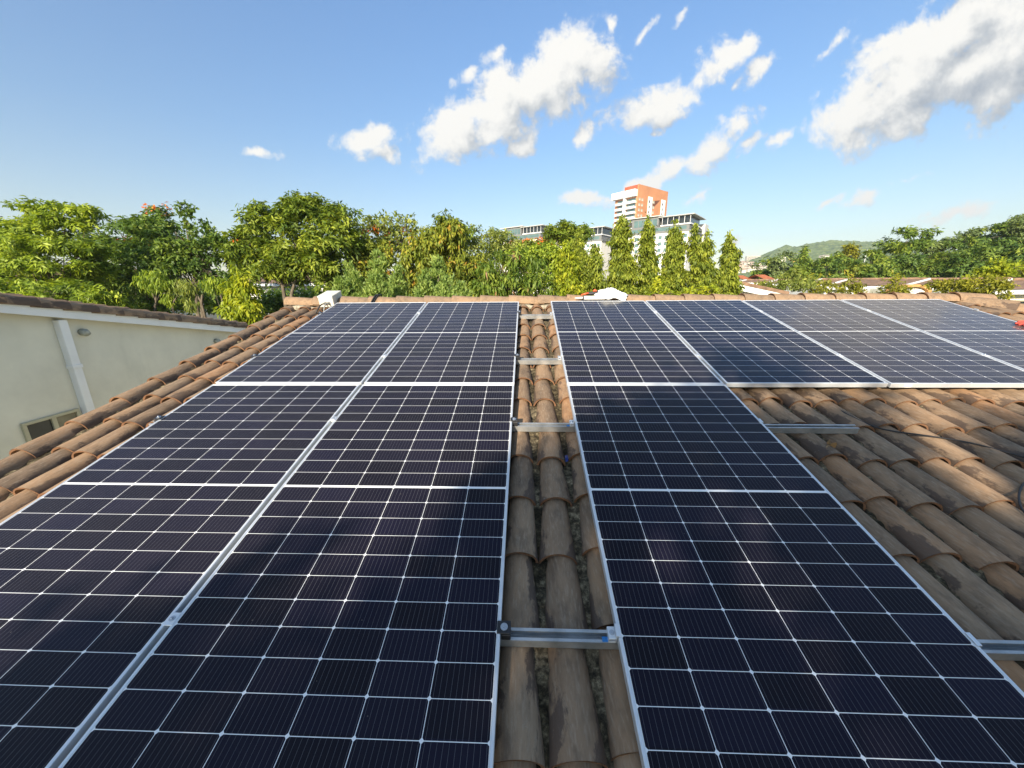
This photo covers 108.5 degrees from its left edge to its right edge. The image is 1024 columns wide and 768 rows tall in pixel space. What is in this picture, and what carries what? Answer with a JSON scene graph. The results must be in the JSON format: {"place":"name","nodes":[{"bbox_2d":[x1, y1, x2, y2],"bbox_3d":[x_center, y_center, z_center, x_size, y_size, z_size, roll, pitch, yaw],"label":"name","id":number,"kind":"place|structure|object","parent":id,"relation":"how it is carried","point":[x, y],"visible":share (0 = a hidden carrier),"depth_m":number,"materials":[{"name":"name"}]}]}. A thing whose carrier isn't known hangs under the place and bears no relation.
{"place":"outdoors","nodes":[
{"label":"outdoors","id":0,"kind":"place"},
{"bbox_2d":[14,270,224,318],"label":"house","id":1,"kind":"structure","parent":0,"point":[212,316],"depth_m":32.75,"materials":[{"name":"white tile"}]},
{"bbox_2d":[0,292,247,459],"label":"neighbour house","id":2,"kind":"structure","parent":0,"point":[62,362],"depth_m":4.62,"materials":[{"name":"white paint"}]},
{"bbox_2d":[20,408,80,442],"bbox_3d":[-5.509,0.678,4.486,0.029,0.620,0.552,0,15,2],"label":"window","id":3,"kind":"structure","parent":2,"relation":"in","point":[33,429],"depth_m":4.36,"materials":[{"name":"black glass"}]},
{"bbox_2d":[249,274,360,317],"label":"house","id":4,"kind":"structure","parent":0,"point":[263,283],"depth_m":32.84,"materials":[{"name":"white tile"}]},
{"bbox_2d":[0,0,1023,280],"label":"sky","id":5,"kind":"structure","parent":0,"point":[776,124],"materials":[{"name":"blue"}]},
{"bbox_2d":[560,226,616,279],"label":"hotel","id":6,"kind":"structure","parent":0,"point":[602,235],"depth_m":211.17,"materials":[{"name":"white paint"}]},
{"bbox_2d":[611,184,667,239],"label":"tower","id":7,"kind":"structure","parent":0,"point":[637,201],"depth_m":229.87,"materials":[{"name":"white paint"}]},
{"bbox_2d":[627,213,708,274],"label":"hotel","id":8,"kind":"structure","parent":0,"point":[685,223],"depth_m":180.32,"materials":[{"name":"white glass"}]},
{"bbox_2d":[686,281,788,294],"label":"house","id":9,"kind":"structure","parent":0,"point":[750,288],"depth_m":20.05,"materials":[{"name":"white paint"}]},
{"bbox_2d":[718,240,1021,279],"bbox_3d":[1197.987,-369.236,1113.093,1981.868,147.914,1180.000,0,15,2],"label":"hill","id":10,"kind":"structure","parent":0,"point":[828,247],"depth_m":1109.90,"materials":[{"name":"green plant"}]},
{"bbox_2d":[869,278,1023,303],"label":"house","id":11,"kind":"structure","parent":0,"point":[1018,291],"depth_m":18.42,"materials":[{"name":"white paint"}]},
{"label":"ground","id":12,"kind":"structure","parent":0,"visible":0},
{"bbox_2d":[0,195,129,299],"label":"pinnate tree","id":13,"kind":"object","parent":12,"relation":"on","point":[23,248],"visible":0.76,"depth_m":16.75,"materials":[{"name":"green plant"}]},
{"bbox_2d":[0,276,129,305],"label":"hedge","id":14,"kind":"object","parent":12,"relation":"on","point":[59,290],"visible":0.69,"depth_m":13.60,"materials":[{"name":"green plant"}]},
{"bbox_2d":[66,201,190,310],"bbox_3d":[-23.654,-6.167,23.687,8.058,10.024,4.526,0,15,2],"label":"flame tree","id":15,"kind":"object","parent":12,"relation":"on","point":[103,238],"visible":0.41,"depth_m":22.43,"materials":[{"name":"green plant"}]},
{"bbox_2d":[130,269,178,310],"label":"weeping tree","id":16,"kind":"object","parent":12,"relation":"on","point":[152,280],"visible":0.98,"depth_m":14.95,"materials":[{"name":"green plant"}]},
{"bbox_2d":[115,279,222,315],"bbox_3d":[-22.575,-4.125,24.569,6.717,5.600,4.342,0,15,2],"label":"shrub","id":17,"kind":"object","parent":12,"relation":"on","point":[145,304],"visible":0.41,"depth_m":23.90,"materials":[{"name":"green plant"}]},
{"bbox_2d":[118,200,232,316],"bbox_3d":[-17.500,-4.969,20.245,6.054,9.387,3.517,0,15,2],"label":"round leaf tree","id":18,"kind":"object","parent":12,"relation":"on","point":[189,254],"visible":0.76,"depth_m":19.18,"materials":[{"name":"green plant"}]},
{"bbox_2d":[166,276,203,314],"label":"weeping tree","id":19,"kind":"object","parent":12,"relation":"on","point":[185,288],"visible":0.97,"depth_m":15.13,"materials":[{"name":"green plant"}]},
{"bbox_2d":[198,275,228,306],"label":"weeping tree","id":20,"kind":"object","parent":12,"relation":"on","point":[211,285],"visible":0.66,"depth_m":14.36,"materials":[{"name":"green plant"}]},
{"bbox_2d":[212,265,267,324],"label":"young mast tree","id":21,"kind":"object","parent":12,"relation":"on","point":[241,304],"visible":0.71,"depth_m":9.69,"materials":[{"name":"green plant"}]},
{"bbox_2d":[204,289,288,316],"bbox_3d":[-19.568,-4.485,27.096,5.882,4.935,3.824,0,15,2],"label":"shrub","id":22,"kind":"object","parent":12,"relation":"on","point":[262,300],"visible":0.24,"depth_m":26.79,"materials":[{"name":"green plant"}]},
{"bbox_2d":[209,189,367,306],"bbox_3d":[-12.040,-5.382,20.561,8.920,9.934,4.256,0,15,2],"label":"tulip tree","id":23,"kind":"object","parent":12,"relation":"on","point":[311,252],"visible":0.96,"depth_m":19.12,"materials":[{"name":"green plant"}]},
{"bbox_2d":[263,281,325,314],"bbox_3d":[-16.366,-5.279,28.718,7.096,5.577,5.378,0,15,2],"label":"shrub","id":24,"kind":"object","parent":12,"relation":"on","point":[310,290],"visible":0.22,"depth_m":27.90,"materials":[{"name":"green plant"}]},
{"bbox_2d":[330,276,350,295],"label":"conifer","id":25,"kind":"object","parent":12,"relation":"on","point":[339,283],"visible":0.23,"depth_m":11.78,"materials":[{"name":"green plant"}]},
{"bbox_2d":[342,259,357,286],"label":"conifer","id":26,"kind":"object","parent":12,"relation":"on","point":[349,265],"visible":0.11,"depth_m":13.68,"materials":[{"name":"green plant"}]},
{"bbox_2d":[344,269,366,296],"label":"conifer","id":27,"kind":"object","parent":12,"relation":"on","point":[355,284],"visible":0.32,"depth_m":12.12,"materials":[{"name":"green plant"}]},
{"bbox_2d":[342,230,397,287],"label":"red leaf tree","id":28,"kind":"object","parent":12,"relation":"on","point":[361,262],"visible":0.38,"depth_m":20.34,"materials":[{"name":"orange plant"}]},
{"bbox_2d":[359,271,390,296],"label":"conifer","id":29,"kind":"object","parent":12,"relation":"on","point":[376,284],"visible":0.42,"depth_m":11.52,"materials":[{"name":"green plant"}]},
{"bbox_2d":[364,248,389,288],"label":"conifer","id":30,"kind":"object","parent":12,"relation":"on","point":[381,261],"visible":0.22,"depth_m":13.13,"materials":[{"name":"green plant"}]},
{"bbox_2d":[356,209,422,289],"bbox_3d":[-7.342,-5.878,23.143,5.462,9.479,2.684,0,15,2],"label":"flame tree","id":31,"kind":"object","parent":12,"relation":"on","point":[396,230],"visible":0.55,"depth_m":21.93,"materials":[{"name":"green plant"}]},
{"bbox_2d":[386,264,410,297],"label":"conifer","id":32,"kind":"object","parent":12,"relation":"on","point":[397,283],"visible":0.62,"depth_m":12.70,"materials":[{"name":"green plant"}]},
{"bbox_2d":[411,268,436,296],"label":"conifer","id":33,"kind":"object","parent":12,"relation":"on","point":[425,285],"visible":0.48,"depth_m":12.46,"materials":[{"name":"green plant"}]},
{"bbox_2d":[426,253,451,286],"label":"conifer","id":34,"kind":"object","parent":12,"relation":"on","point":[436,272],"visible":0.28,"depth_m":13.08,"materials":[{"name":"green plant"}]},
{"bbox_2d":[391,208,489,296],"bbox_3d":[-3.495,-4.441,19.389,5.339,8.602,3.452,0,15,2],"label":"yellowing tree","id":35,"kind":"object","parent":12,"relation":"on","point":[448,238],"visible":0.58,"depth_m":18.01,"materials":[{"name":"green plant"}]},
{"bbox_2d":[432,273,455,296],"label":"conifer","id":36,"kind":"object","parent":12,"relation":"on","point":[444,287],"visible":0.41,"depth_m":11.85,"materials":[{"name":"green plant"}]},
{"bbox_2d":[444,279,474,296],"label":"bush","id":37,"kind":"object","parent":12,"relation":"on","point":[460,289],"visible":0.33,"depth_m":11.66,"materials":[{"name":"green plant"}]},
{"bbox_2d":[465,221,528,272],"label":"acacia tree","id":38,"kind":"object","parent":12,"relation":"on","point":[497,240],"visible":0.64,"depth_m":24.88,"materials":[{"name":"green plant"}]},
{"bbox_2d":[0,292,1023,767],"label":"house","id":39,"kind":"structure","parent":12,"relation":"on","point":[940,520],"depth_m":1.93,"materials":[{"name":"ceramic"}]},
{"bbox_2d":[315,291,341,312],"bbox_3d":[-2.399,-1.060,4.795,0.196,0.195,0.465,0,29,2],"label":"junction box","id":40,"kind":"object","parent":39,"relation":"on","point":[327,298],"visible":0.95,"depth_m":4.76,"materials":[{"name":"white plastic"}]},
{"bbox_2d":[149,416,859,433],"bbox_3d":[-0.130,0.253,2.360,4.533,0.094,0.044,0,29,2],"label":"mounting rail","id":41,"kind":"object","parent":39,"relation":"attached to","point":[772,428],"visible":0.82,"depth_m":2.31,"materials":[{"name":"metal"}]},
{"bbox_2d":[0,384,359,767],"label":"solar panel","id":42,"kind":"object","parent":41,"relation":"on","point":[111,561],"visible":0.85,"depth_m":1.58,"materials":[{"name":"glass"}]},
{"bbox_2d":[58,384,513,767],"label":"solar panel","id":43,"kind":"object","parent":41,"relation":"on","point":[343,608],"visible":1,"depth_m":1.29,"materials":[{"name":"glass"}]},
{"bbox_2d":[567,384,1023,767],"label":"solar panel","id":44,"kind":"object","parent":41,"relation":"on","point":[773,603],"visible":1,"depth_m":1.28,"materials":[{"name":"glass"}]},
{"bbox_2d":[163,612,1023,660],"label":"mounting rail","id":45,"kind":"object","parent":39,"relation":"attached to","point":[610,635],"visible":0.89,"depth_m":1.25,"materials":[{"name":"metal"}]},
{"bbox_2d":[577,296,609,299],"bbox_3d":[1.013,-1.086,4.650,0.440,0.048,0.048,1,29,3],"label":"sealant tube","id":46,"kind":"object","parent":39,"relation":"on","point":[592,297],"visible":0.95,"depth_m":4.63,"materials":[{"name":"white paint"}]},
{"bbox_2d":[594,288,627,300],"bbox_3d":[1.248,-1.159,4.707,0.471,0.139,0.358,0,29,2],"label":"plastic bag","id":47,"kind":"object","parent":39,"relation":"on","point":[609,293],"visible":0.98,"depth_m":4.62,"materials":[{"name":"white plastic"}]},
{"bbox_2d":[248,353,988,363],"bbox_3d":[1.390,-0.219,3.160,7.491,0.094,0.044,0,29,2],"label":"mounting rail","id":48,"kind":"object","parent":39,"relation":"attached to","point":[519,360],"visible":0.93,"depth_m":3.20,"materials":[{"name":"metal"}]},
{"bbox_2d":[315,308,978,318],"bbox_3d":[1.429,-0.800,4.207,7.491,0.094,0.044,0,29,2],"label":"mounting rail","id":49,"kind":"object","parent":39,"relation":"attached to","point":[535,316],"visible":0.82,"depth_m":4.24,"materials":[{"name":"metal"}]},
{"bbox_2d":[215,302,425,386],"bbox_3d":[-1.687,-0.507,3.756,1.146,0.035,2.106,0,29,2],"label":"solar panel","id":50,"kind":"object","parent":49,"relation":"attached to","point":[344,343],"visible":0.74,"depth_m":3.41,"materials":[{"name":"glass"}]},
{"bbox_2d":[364,302,518,385],"bbox_3d":[-0.520,-0.504,3.714,1.146,0.036,2.106,0,29,2],"label":"solar panel","id":51,"kind":"object","parent":49,"relation":"attached to","point":[456,343],"visible":0.85,"depth_m":3.37,"materials":[{"name":"glass"}]},
{"bbox_2d":[551,301,723,384],"bbox_3d":[1.019,-0.504,3.656,1.146,0.035,2.106,0,29,2],"label":"solar panel","id":52,"kind":"object","parent":49,"relation":"attached to","point":[620,342],"visible":0.8,"depth_m":3.31,"materials":[{"name":"glass"}]},
{"bbox_2d":[645,300,887,386],"bbox_3d":[2.185,-0.503,3.614,1.146,0.036,2.106,0,29,2],"label":"solar panel","id":53,"kind":"object","parent":49,"relation":"attached to","point":[736,343],"visible":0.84,"depth_m":3.23,"materials":[{"name":"glass"}]},
{"bbox_2d":[742,300,1023,387],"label":"solar panel","id":54,"kind":"object","parent":49,"relation":"attached to","point":[892,353],"visible":0.83,"depth_m":3.20,"materials":[{"name":"glass"}]},
{"bbox_2d":[841,299,1023,369],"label":"solar panel","id":55,"kind":"object","parent":49,"relation":"on","point":[998,338],"visible":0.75,"depth_m":3.69,"materials":[{"name":"glass"}]},
{"bbox_2d":[841,410,1023,457],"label":"black cable","id":56,"kind":"object","parent":39,"relation":"on","point":[939,437],"visible":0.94,"depth_m":2.22,"materials":[{"name":"black rubber"}]},
{"bbox_2d":[1017,482,1023,512],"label":"cable coil","id":57,"kind":"object","parent":39,"relation":"on","point":[1019,498],"visible":1,"depth_m":1.80,"materials":[{"name":"black rubber"}]},
{"bbox_2d":[467,245,559,296],"bbox_3d":[-0.001,-2.018,14.466,3.740,6.420,2.132,0,15,2],"label":"mango tree","id":58,"kind":"object","parent":12,"relation":"on","point":[496,282],"visible":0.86,"depth_m":13.78,"materials":[{"name":"green plant"}]},
{"bbox_2d":[495,224,556,292],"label":"hotel","id":59,"kind":"structure","parent":12,"relation":"on","point":[531,232],"depth_m":219.51,"materials":[{"name":"white glass"}]},
{"bbox_2d":[503,236,551,252],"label":"flame tree","id":60,"kind":"object","parent":12,"relation":"on","point":[529,242],"visible":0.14,"depth_m":27.19,"materials":[{"name":"green plant"}]},
{"bbox_2d":[497,240,562,294],"bbox_3d":[1.320,-4.679,22.227,4.569,7.514,2.764,0,15,2],"label":"broadleaf tree","id":61,"kind":"object","parent":12,"relation":"on","point":[548,254],"visible":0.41,"depth_m":21.18,"materials":[{"name":"green plant"}]},
{"bbox_2d":[546,238,586,295],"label":"mast tree","id":62,"kind":"object","parent":12,"relation":"on","point":[566,272],"visible":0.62,"depth_m":15.65,"materials":[{"name":"green plant"}]},
{"bbox_2d":[541,219,594,248],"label":"pinnate tree","id":63,"kind":"object","parent":12,"relation":"on","point":[559,232],"visible":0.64,"depth_m":26.39,"materials":[{"name":"green plant"}]},
{"bbox_2d":[570,229,587,293],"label":"mast tree","id":64,"kind":"object","parent":12,"relation":"on","point":[578,245],"visible":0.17,"depth_m":18.23,"materials":[{"name":"green plant"}]},
{"bbox_2d":[578,243,609,295],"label":"mast tree","id":65,"kind":"object","parent":12,"relation":"on","point":[593,278],"visible":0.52,"depth_m":16.49,"materials":[{"name":"green plant"}]},
{"bbox_2d":[605,212,646,294],"bbox_3d":[5.331,-3.929,17.937,2.083,8.221,2.195,0,15,2],"label":"mast tree","id":66,"kind":"object","parent":12,"relation":"on","point":[624,276],"visible":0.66,"depth_m":17.21,"materials":[{"name":"green plant"}]},
{"bbox_2d":[634,212,664,295],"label":"mast tree","id":67,"kind":"object","parent":12,"relation":"on","point":[648,258],"visible":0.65,"depth_m":17.45,"materials":[{"name":"green plant"}]},
{"bbox_2d":[644,274,664,295],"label":"golden shrub","id":68,"kind":"object","parent":12,"relation":"on","point":[656,288],"visible":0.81,"depth_m":14.86,"materials":[{"name":"yellow plant"}]},
{"bbox_2d":[658,219,688,294],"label":"mast tree","id":69,"kind":"object","parent":12,"relation":"on","point":[673,261],"visible":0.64,"depth_m":17.21,"materials":[{"name":"green plant"}]},
{"bbox_2d":[658,284,720,294],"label":"golden shrub","id":70,"kind":"object","parent":12,"relation":"on","point":[707,290],"visible":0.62,"depth_m":13.98,"materials":[{"name":"green plant"}]},
{"bbox_2d":[680,223,722,293],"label":"mast tree","id":71,"kind":"object","parent":12,"relation":"on","point":[700,254],"visible":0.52,"depth_m":16.69,"materials":[{"name":"green plant"}]},
{"bbox_2d":[716,229,745,294],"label":"mast tree","id":72,"kind":"object","parent":12,"relation":"on","point":[729,260],"visible":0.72,"depth_m":16.74,"materials":[{"name":"green plant"}]},
{"bbox_2d":[741,279,774,283],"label":"house","id":73,"kind":"structure","parent":12,"relation":"on","point":[751,281],"depth_m":39.65,"materials":[{"name":"white concrete"}]},
{"bbox_2d":[744,275,773,283],"bbox_3d":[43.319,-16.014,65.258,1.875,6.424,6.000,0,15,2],"label":"cottage","id":74,"kind":"structure","parent":12,"relation":"on","point":[761,276],"depth_m":63.86,"materials":[{"name":"ceramic"}]},
{"bbox_2d":[748,256,787,278],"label":"forest tree","id":75,"kind":"object","parent":12,"relation":"on","point":[760,271],"visible":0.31,"depth_m":72.00,"materials":[{"name":"green plant"}]},
{"bbox_2d":[764,250,798,283],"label":"forest tree","id":76,"kind":"object","parent":12,"relation":"on","point":[775,264],"visible":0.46,"depth_m":67.25,"materials":[{"name":"green plant"}]},
{"bbox_2d":[759,279,817,291],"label":"white flower bush","id":77,"kind":"object","parent":12,"relation":"on","point":[799,284],"visible":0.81,"depth_m":21.21,"materials":[{"name":"green plant"}]},
{"bbox_2d":[772,265,821,293],"bbox_3d":[20.148,-5.296,26.443,3.537,6.217,1.977,0,15,2],"label":"feathery bush","id":78,"kind":"object","parent":12,"relation":"on","point":[794,274],"visible":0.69,"depth_m":25.79,"materials":[{"name":"green plant"}]},
{"bbox_2d":[783,263,812,278],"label":"forest tree","id":79,"kind":"object","parent":12,"relation":"on","point":[804,271],"visible":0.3,"depth_m":50.44,"materials":[{"name":"green plant"}]},
{"bbox_2d":[790,246,814,271],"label":"forest tree","id":80,"kind":"object","parent":12,"relation":"on","point":[804,254],"visible":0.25,"depth_m":64.96,"materials":[{"name":"green plant"}]},
{"bbox_2d":[798,272,833,293],"bbox_3d":[22.072,-5.378,27.471,2.442,5.812,2.596,9,18,31],"label":"feathery bush","id":81,"kind":"object","parent":12,"relation":"on","point":[817,290],"visible":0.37,"depth_m":26.80,"materials":[{"name":"green plant"}]},
{"bbox_2d":[800,256,838,277],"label":"forest tree","id":82,"kind":"object","parent":12,"relation":"on","point":[808,262],"visible":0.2,"depth_m":59.35,"materials":[{"name":"green plant"}]},
{"bbox_2d":[809,262,848,284],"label":"forest tree","id":83,"kind":"object","parent":12,"relation":"on","point":[832,267],"visible":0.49,"depth_m":48.72,"materials":[{"name":"green plant"}]},
{"bbox_2d":[821,251,855,274],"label":"forest tree","id":84,"kind":"object","parent":12,"relation":"on","point":[846,259],"visible":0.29,"depth_m":57.70,"materials":[{"name":"green plant"}]},
{"bbox_2d":[817,277,867,293],"bbox_3d":[21.679,-4.396,24.641,3.856,5.391,2.350,0,15,2],"label":"feathery bush","id":85,"kind":"object","parent":12,"relation":"on","point":[856,287],"visible":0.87,"depth_m":23.75,"materials":[{"name":"green plant"}]},
{"bbox_2d":[839,241,862,271],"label":"forest tree","id":86,"kind":"object","parent":12,"relation":"on","point":[850,250],"visible":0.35,"depth_m":62.48,"materials":[{"name":"green plant"}]},
{"bbox_2d":[835,263,867,277],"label":"forest tree","id":87,"kind":"object","parent":12,"relation":"on","point":[849,272],"visible":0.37,"depth_m":50.14,"materials":[{"name":"green plant"}]},
{"bbox_2d":[784,277,929,294],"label":"house","id":88,"kind":"structure","parent":12,"relation":"on","point":[872,282],"depth_m":30.19,"materials":[{"name":"brown tile"}]},
{"bbox_2d":[850,247,890,270],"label":"forest tree","id":89,"kind":"object","parent":12,"relation":"on","point":[874,257],"visible":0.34,"depth_m":55.47,"materials":[{"name":"green plant"}]},
{"bbox_2d":[856,258,905,277],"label":"forest tree","id":90,"kind":"object","parent":12,"relation":"on","point":[878,271],"visible":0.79,"depth_m":48.14,"materials":[{"name":"green plant"}]},
{"bbox_2d":[872,270,914,293],"bbox_3d":[15.200,-1.874,15.270,1.334,5.480,1.260,-10,18,-33],"label":"feathery bush","id":91,"kind":"object","parent":12,"relation":"on","point":[892,287],"visible":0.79,"depth_m":14.53,"materials":[{"name":"green plant"}]},
{"bbox_2d":[879,238,915,273],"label":"forest tree","id":92,"kind":"object","parent":12,"relation":"on","point":[895,248],"visible":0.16,"depth_m":55.00,"materials":[{"name":"green plant"}]},
{"bbox_2d":[872,225,944,254],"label":"forest tree","id":93,"kind":"object","parent":12,"relation":"on","point":[920,244],"visible":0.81,"depth_m":55.41,"materials":[{"name":"green plant"}]},
{"bbox_2d":[886,284,931,293],"bbox_3d":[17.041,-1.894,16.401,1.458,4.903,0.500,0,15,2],"label":"house","id":94,"kind":"structure","parent":12,"relation":"on","point":[918,288],"depth_m":15.70,"materials":[{"name":"paint"}]},
{"bbox_2d":[881,252,944,277],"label":"forest tree","id":95,"kind":"object","parent":12,"relation":"on","point":[909,260],"visible":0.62,"depth_m":49.50,"materials":[{"name":"green plant"}]},
{"bbox_2d":[913,250,955,286],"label":"forest tree","id":96,"kind":"object","parent":12,"relation":"on","point":[935,256],"visible":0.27,"depth_m":51.46,"materials":[{"name":"green plant"}]},
{"bbox_2d":[912,236,960,272],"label":"forest tree","id":97,"kind":"object","parent":12,"relation":"on","point":[930,250],"visible":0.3,"depth_m":59.80,"materials":[{"name":"green plant"}]},
{"bbox_2d":[862,277,1012,292],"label":"house","id":98,"kind":"structure","parent":12,"relation":"on","point":[922,282],"depth_m":27.82,"materials":[{"name":"brown tile"}]},
{"bbox_2d":[937,235,983,262],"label":"forest tree","id":99,"kind":"object","parent":12,"relation":"on","point":[964,243],"visible":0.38,"depth_m":58.06,"materials":[{"name":"green plant"}]},
{"bbox_2d":[920,273,1019,299],"bbox_3d":[16.626,-1.360,13.667,2.901,5.297,1.748,0,15,2],"label":"feathery bush","id":100,"kind":"object","parent":12,"relation":"on","point":[961,284],"visible":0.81,"depth_m":12.93,"materials":[{"name":"green plant"}]},
{"bbox_2d":[941,243,1013,277],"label":"forest tree","id":101,"kind":"object","parent":12,"relation":"on","point":[962,264],"visible":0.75,"depth_m":47.54,"materials":[{"name":"green plant"}]},
{"bbox_2d":[953,226,1001,251],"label":"forest tree","id":102,"kind":"object","parent":12,"relation":"on","point":[973,232],"visible":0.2,"depth_m":61.20,"materials":[{"name":"green plant"}]},
{"bbox_2d":[962,255,1023,277],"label":"leafy tree","id":103,"kind":"object","parent":12,"relation":"on","point":[1003,267],"visible":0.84,"depth_m":29.62,"materials":[{"name":"green plant"}]},
{"bbox_2d":[972,220,1023,256],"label":"forest tree","id":104,"kind":"object","parent":12,"relation":"on","point":[999,228],"visible":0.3,"depth_m":57.23,"materials":[{"name":"green plant"}]},
{"bbox_2d":[973,236,1023,277],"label":"forest tree","id":105,"kind":"object","parent":12,"relation":"on","point":[1008,243],"visible":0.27,"depth_m":48.14,"materials":[{"name":"green plant"}]},
{"bbox_2d":[1000,244,1023,277],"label":"forest tree","id":106,"kind":"object","parent":12,"relation":"on","point":[1017,250],"visible":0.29,"depth_m":47.48,"materials":[{"name":"green plant"}]},
{"bbox_2d":[1002,214,1023,244],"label":"forest tree","id":107,"kind":"object","parent":12,"relation":"on","point":[1017,223],"visible":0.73,"depth_m":55.44,"materials":[{"name":"green plant"}]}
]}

